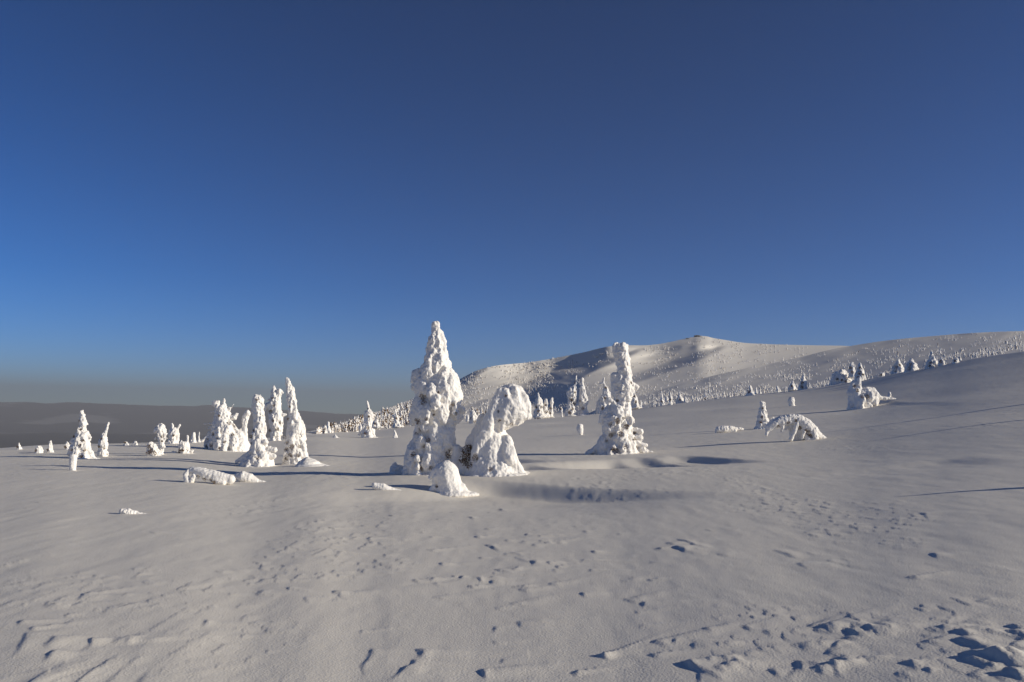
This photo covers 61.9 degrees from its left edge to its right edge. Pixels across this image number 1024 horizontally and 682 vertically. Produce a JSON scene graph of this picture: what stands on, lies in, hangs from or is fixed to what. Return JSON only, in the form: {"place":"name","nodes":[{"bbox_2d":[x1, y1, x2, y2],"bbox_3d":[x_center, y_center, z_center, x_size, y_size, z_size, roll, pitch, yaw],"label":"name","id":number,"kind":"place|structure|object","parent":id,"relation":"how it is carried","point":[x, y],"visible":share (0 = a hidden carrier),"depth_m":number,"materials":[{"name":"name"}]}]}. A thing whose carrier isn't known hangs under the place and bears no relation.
{"place":"outdoors","nodes":[
{"label":"outdoors","id":0,"kind":"place"},
{"bbox_2d":[0,402,363,447],"bbox_3d":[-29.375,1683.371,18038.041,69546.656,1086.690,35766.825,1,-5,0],"label":"lowland","id":1,"kind":"structure","parent":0,"point":[28,423],"depth_m":24273.41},
{"bbox_2d":[0,351,1023,681],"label":"snow field","id":2,"kind":"structure","parent":0,"point":[882,541],"depth_m":9.78,"materials":[{"name":"white snow"}]},
{"bbox_2d":[35,446,43,452],"bbox_3d":[-18.766,4.357,33.924,0.390,0.408,0.343,1,-5,0],"label":"snow covered bush","id":3,"kind":"object","parent":2,"relation":"on","point":[38,449],"visible":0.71,"depth_m":33.85,"materials":[{"name":"white snow"}]},
{"bbox_2d":[46,441,53,452],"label":"snow covered spruce","id":4,"kind":"object","parent":2,"relation":"on","point":[50,448],"visible":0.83,"depth_m":34.33,"materials":[{"name":"white plant"}]},
{"bbox_2d":[64,442,69,449],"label":"snow covered spruce","id":5,"kind":"object","parent":2,"relation":"on","point":[67,445],"visible":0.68,"depth_m":36.41,"materials":[{"name":"white plant"}]},
{"bbox_2d":[69,454,76,470],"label":"snow pillar","id":6,"kind":"structure","parent":2,"relation":"on","point":[72,462],"depth_m":24.08,"materials":[{"name":"white snow"}]},
{"bbox_2d":[67,410,100,458],"bbox_3d":[-15.539,3.597,31.117,1.036,2.170,1.031,-4,-7,43],"label":"snow covered spruce","id":7,"kind":"object","parent":2,"relation":"on","point":[80,445],"visible":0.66,"depth_m":30.93,"materials":[{"name":"white plant"}]},
{"bbox_2d":[97,422,109,456],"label":"snow covered spruce","id":8,"kind":"object","parent":2,"relation":"on","point":[102,446],"visible":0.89,"depth_m":32.56,"materials":[{"name":"white plant"}]},
{"bbox_2d":[117,508,145,513],"bbox_3d":[-6.056,2.750,13.671,0.565,0.140,0.132,1,-5,-5],"label":"snow mound","id":9,"kind":"object","parent":2,"relation":"on","point":[126,511],"visible":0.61,"depth_m":13.63,"materials":[{"name":"white snow"}]},
{"bbox_2d":[146,442,161,455],"bbox_3d":[-13.912,4.263,33.230,0.687,0.696,0.564,4,-6,-28],"label":"snow covered bush","id":10,"kind":"object","parent":2,"relation":"on","point":[152,449],"visible":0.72,"depth_m":33.09,"materials":[{"name":"white snow"}]},
{"bbox_2d":[153,423,167,454],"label":"snow covered spruce","id":11,"kind":"object","parent":2,"relation":"on","point":[160,430],"visible":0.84,"depth_m":34.16,"materials":[{"name":"white plant"}]},
{"bbox_2d":[168,423,180,443],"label":"snow covered spruce","id":12,"kind":"object","parent":2,"relation":"on","point":[173,435],"visible":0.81,"depth_m":43.78,"materials":[{"name":"white plant"}]},
{"bbox_2d":[171,435,193,453],"bbox_3d":[-13.622,4.331,35.362,0.926,0.873,0.495,1,-5,0],"label":"snow covered bush","id":13,"kind":"object","parent":2,"relation":"on","point":[184,447],"visible":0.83,"depth_m":35.25,"materials":[{"name":"white snow"}]},
{"bbox_2d":[190,432,196,442],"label":"snow pillar","id":14,"kind":"structure","parent":2,"relation":"on","point":[193,438],"depth_m":46.54,"materials":[{"name":"white snow"}]},
{"bbox_2d":[183,467,235,484],"bbox_3d":[-7.234,3.258,20.392,1.225,0.496,0.313,1,-5,0],"label":"buried log","id":15,"kind":"object","parent":2,"relation":"on","point":[215,476],"visible":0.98,"depth_m":20.30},
{"bbox_2d":[204,398,250,451],"bbox_3d":[-13.008,4.149,39.690,2.161,2.952,2.050,6,-7,-41],"label":"snow covered spruce","id":16,"kind":"object","parent":2,"relation":"on","point":[225,433],"visible":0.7,"depth_m":39.35,"materials":[{"name":"white plant"}]},
{"bbox_2d":[234,471,265,481],"bbox_3d":[-6.608,3.464,21.602,0.848,0.347,0.304,1,-5,0],"label":"snow mound","id":17,"kind":"object","parent":2,"relation":"on","point":[242,476],"visible":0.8,"depth_m":21.52,"materials":[{"name":"white snow"}]},
{"bbox_2d":[235,394,277,466],"bbox_3d":[-8.584,3.231,29.263,1.549,2.813,1.456,-3,-7,38],"label":"snow covered spruce","id":18,"kind":"object","parent":2,"relation":"on","point":[260,452],"visible":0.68,"depth_m":29.09,"materials":[{"name":"white plant"}]},
{"bbox_2d":[264,386,286,440],"bbox_3d":[-15.484,4.921,55.676,1.479,4.029,1.046,-1,-5,20],"label":"snow covered spruce","id":19,"kind":"object","parent":2,"relation":"on","point":[276,415],"visible":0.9,"depth_m":55.44,"materials":[{"name":"white plant"}]},
{"bbox_2d":[282,377,308,464],"bbox_3d":[-7.408,2.963,30.109,1.303,3.363,1.077,1,-5,0],"label":"snow covered spruce","id":20,"kind":"object","parent":2,"relation":"on","point":[295,450],"visible":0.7,"depth_m":29.86,"materials":[{"name":"white plant"}]},
{"bbox_2d":[294,457,329,466],"bbox_3d":[-6.598,4.055,28.084,1.121,0.470,1.068,-3,-6,37],"label":"snow mound","id":21,"kind":"object","parent":2,"relation":"on","point":[307,462],"visible":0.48,"depth_m":27.87,"materials":[{"name":"white snow"}]},
{"bbox_2d":[322,426,326,433],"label":"snow covered bush","id":22,"kind":"object","parent":2,"relation":"on","point":[324,430],"visible":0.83,"depth_m":82.22,"materials":[{"name":"white snow"}]},
{"bbox_2d":[326,422,330,432],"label":"snow covered spruce","id":23,"kind":"object","parent":2,"relation":"on","point":[328,428],"visible":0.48,"depth_m":84.44,"materials":[{"name":"white plant"}]},
{"bbox_2d":[358,401,377,437],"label":"snow covered spruce","id":24,"kind":"object","parent":2,"relation":"on","point":[367,430],"visible":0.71,"depth_m":64.95,"materials":[{"name":"white plant"}]},
{"bbox_2d":[372,420,383,429],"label":"snow covered bush","id":25,"kind":"object","parent":2,"relation":"on","point":[375,424],"visible":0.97,"depth_m":111.38,"materials":[{"name":"white snow"}]},
{"bbox_2d":[372,482,399,489],"bbox_3d":[-2.866,3.417,19.801,0.771,0.259,0.202,1,-5,0],"label":"snow mound","id":26,"kind":"object","parent":2,"relation":"on","point":[379,486],"visible":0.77,"depth_m":19.73,"materials":[{"name":"white snow"}]},
{"bbox_2d":[388,462,402,473],"bbox_3d":[-3.133,3.654,24.138,0.820,0.452,0.709,1,-5,0],"label":"snow mound","id":27,"kind":"object","parent":2,"relation":"on","point":[395,468],"visible":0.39,"depth_m":23.99,"materials":[{"name":"white snow"}]},
{"bbox_2d":[392,408,402,427],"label":"snow covered spruce","id":28,"kind":"object","parent":2,"relation":"on","point":[396,423],"visible":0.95,"depth_m":122.24,"materials":[{"name":"white plant"}]},
{"bbox_2d":[402,321,465,474],"bbox_3d":[-2.141,1.754,23.879,1.729,4.666,1.402,1,-5,0],"label":"snow covered spruce","id":29,"kind":"object","parent":2,"relation":"on","point":[436,413],"visible":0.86,"depth_m":23.46,"materials":[{"name":"white plant"}]},
{"bbox_2d":[428,460,478,496],"bbox_3d":[-1.347,3.287,20.186,0.988,0.918,0.936,-3,-7,40],"label":"snow stump","id":30,"kind":"object","parent":2,"relation":"on","point":[444,476],"visible":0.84,"depth_m":20.00,"materials":[{"name":"white snow"}]},
{"bbox_2d":[469,410,477,423],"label":"snow covered spruce","id":31,"kind":"object","parent":2,"relation":"on","point":[473,417],"visible":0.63,"depth_m":133.51,"materials":[{"name":"white plant"}]},
{"bbox_2d":[450,383,531,476],"bbox_3d":[-0.300,2.605,23.465,2.272,2.887,2.068,5,-7,-39],"label":"bent snow tree","id":32,"kind":"object","parent":2,"relation":"on","point":[488,449],"visible":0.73,"depth_m":23.02,"materials":[{"name":"white snow"}]},
{"bbox_2d":[533,393,548,418],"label":"snow covered spruce","id":33,"kind":"object","parent":2,"relation":"on","point":[538,412],"visible":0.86,"depth_m":151.28,"materials":[{"name":"white plant"}]},
{"bbox_2d":[543,399,551,417],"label":"snow covered spruce","id":34,"kind":"object","parent":2,"relation":"on","point":[546,412],"visible":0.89,"depth_m":151.88,"materials":[{"name":"white plant"}]},
{"bbox_2d":[549,397,553,417],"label":"snow covered spruce","id":35,"kind":"object","parent":2,"relation":"on","point":[551,412],"visible":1,"depth_m":152.24,"materials":[{"name":"white plant"}]},
{"bbox_2d":[565,375,576,416],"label":"snow covered spruce","id":36,"kind":"object","parent":2,"relation":"on","point":[571,393],"visible":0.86,"depth_m":153.17,"materials":[{"name":"white plant"}]},
{"bbox_2d":[576,424,582,434],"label":"snow pillar","id":37,"kind":"structure","parent":2,"relation":"on","point":[579,428],"depth_m":58.98,"materials":[{"name":"white snow"}]},
{"bbox_2d":[577,378,589,415],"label":"snow covered spruce","id":38,"kind":"object","parent":2,"relation":"on","point":[583,400],"visible":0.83,"depth_m":153.16,"materials":[{"name":"white plant"}]},
{"bbox_2d":[595,377,610,413],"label":"snow covered spruce","id":39,"kind":"object","parent":2,"relation":"on","point":[602,402],"visible":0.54,"depth_m":152.62,"materials":[{"name":"white plant"}]},
{"bbox_2d":[585,342,652,454],"bbox_3d":[4.157,2.414,32.635,2.058,4.771,1.897,6,-7,-41],"label":"snow covered spruce","id":40,"kind":"object","parent":2,"relation":"on","point":[620,434],"visible":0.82,"depth_m":32.34,"materials":[{"name":"white plant"}]},
{"bbox_2d":[631,390,642,409],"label":"snow covered spruce","id":41,"kind":"object","parent":2,"relation":"on","point":[634,403],"visible":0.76,"depth_m":151.98,"materials":[{"name":"white plant"}]},
{"bbox_2d":[660,387,664,405],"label":"snow covered spruce","id":42,"kind":"object","parent":2,"relation":"on","point":[661,400],"visible":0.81,"depth_m":151.63,"materials":[{"name":"white plant"}]},
{"bbox_2d":[668,389,672,404],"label":"snow covered spruce","id":43,"kind":"object","parent":2,"relation":"on","point":[670,402],"visible":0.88,"depth_m":142.98,"materials":[{"name":"white plant"}]},
{"bbox_2d":[675,392,683,403],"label":"snow covered spruce","id":44,"kind":"object","parent":2,"relation":"on","point":[680,399],"visible":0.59,"depth_m":145.34,"materials":[{"name":"white plant"}]},
{"bbox_2d":[715,425,743,432],"bbox_3d":[11.605,4.720,45.462,1.574,0.438,0.427,1,-5,0],"label":"snow mound","id":45,"kind":"object","parent":2,"relation":"on","point":[722,429],"visible":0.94,"depth_m":45.35,"materials":[{"name":"white snow"}]},
{"bbox_2d":[745,385,754,395],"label":"snow covered spruce","id":46,"kind":"object","parent":2,"relation":"on","point":[750,391],"visible":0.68,"depth_m":135.79,"materials":[{"name":"white plant"}]},
{"bbox_2d":[754,401,773,428],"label":"snow covered spruce","id":47,"kind":"object","parent":2,"relation":"on","point":[762,421],"visible":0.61,"depth_m":47.32,"materials":[{"name":"white plant"}]},
{"bbox_2d":[788,397,794,405],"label":"snow pillar","id":48,"kind":"structure","parent":2,"relation":"on","point":[791,401],"depth_m":82.77,"materials":[{"name":"white snow"}]},
{"bbox_2d":[787,381,796,390],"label":"snow covered spruce","id":49,"kind":"object","parent":2,"relation":"on","point":[792,387],"visible":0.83,"depth_m":138.96,"materials":[{"name":"white plant"}]},
{"bbox_2d":[765,414,825,441],"bbox_3d":[11.263,3.473,33.929,2.479,1.140,0.636,1,-5,0],"label":"snow covered bush","id":50,"kind":"object","parent":2,"relation":"on","point":[799,427],"visible":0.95,"depth_m":33.75,"materials":[{"name":"white snow"}]},
{"bbox_2d":[797,372,806,389],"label":"snow covered spruce","id":51,"kind":"object","parent":2,"relation":"on","point":[802,384],"visible":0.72,"depth_m":133.48,"materials":[{"name":"white plant"}]},
{"bbox_2d":[829,369,851,385],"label":"snow covered bush","id":52,"kind":"object","parent":2,"relation":"on","point":[840,376],"visible":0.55,"depth_m":132.01,"materials":[{"name":"white snow"}]},
{"bbox_2d":[848,362,855,377],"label":"snow covered spruce","id":53,"kind":"object","parent":2,"relation":"on","point":[851,371],"visible":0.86,"depth_m":131.00,"materials":[{"name":"white plant"}]},
{"bbox_2d":[854,363,865,380],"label":"snow covered spruce","id":54,"kind":"object","parent":2,"relation":"on","point":[860,372],"visible":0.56,"depth_m":124.44,"materials":[{"name":"white plant"}]},
{"bbox_2d":[846,376,895,410],"bbox_3d":[26.644,3.996,63.225,3.829,2.712,1.685,1,-5,0],"label":"bush","id":55,"kind":"object","parent":2,"relation":"on","point":[859,397],"visible":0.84,"depth_m":62.92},
{"bbox_2d":[890,359,903,374],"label":"snow covered spruce","id":56,"kind":"object","parent":2,"relation":"on","point":[897,367],"visible":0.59,"depth_m":121.42,"materials":[{"name":"white plant"}]},
{"bbox_2d":[903,358,918,372],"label":"snow covered spruce","id":57,"kind":"object","parent":2,"relation":"on","point":[911,365],"visible":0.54,"depth_m":113.71,"materials":[{"name":"white plant"}]},
{"bbox_2d":[925,350,937,368],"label":"snow covered spruce","id":58,"kind":"object","parent":2,"relation":"on","point":[931,362],"visible":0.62,"depth_m":109.03,"materials":[{"name":"white plant"}]},
{"bbox_2d":[937,357,944,365],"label":"snow covered spruce","id":59,"kind":"object","parent":2,"relation":"on","point":[941,362],"visible":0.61,"depth_m":108.07,"materials":[{"name":"white plant"}]},
{"bbox_2d":[952,357,958,363],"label":"snow covered spruce","id":60,"kind":"object","parent":2,"relation":"on","point":[956,360],"visible":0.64,"depth_m":105.01,"materials":[{"name":"white plant"}]},
{"bbox_2d":[0,0,1023,413],"label":"sky","id":61,"kind":"structure","parent":0,"point":[203,202],"materials":[{"name":"blue"}]},
{"bbox_2d":[281,336,847,436],"bbox_3d":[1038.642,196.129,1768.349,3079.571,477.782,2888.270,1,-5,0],"label":"mountain","id":62,"kind":"structure","parent":0,"point":[685,350],"depth_m":1897.51,"materials":[{"name":"white snow"}]},
{"bbox_2d":[315,330,1023,433],"bbox_3d":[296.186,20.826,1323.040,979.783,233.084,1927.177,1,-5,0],"label":"distant firs","id":63,"kind":"object","parent":62,"relation":"on","point":[404,415],"visible":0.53,"depth_m":721.00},
{"bbox_2d":[589,331,1023,414],"bbox_3d":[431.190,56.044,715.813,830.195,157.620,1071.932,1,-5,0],"label":"hillside","id":64,"kind":"structure","parent":0,"point":[966,340],"depth_m":661.00,"materials":[{"name":"white snow"}]}
]}

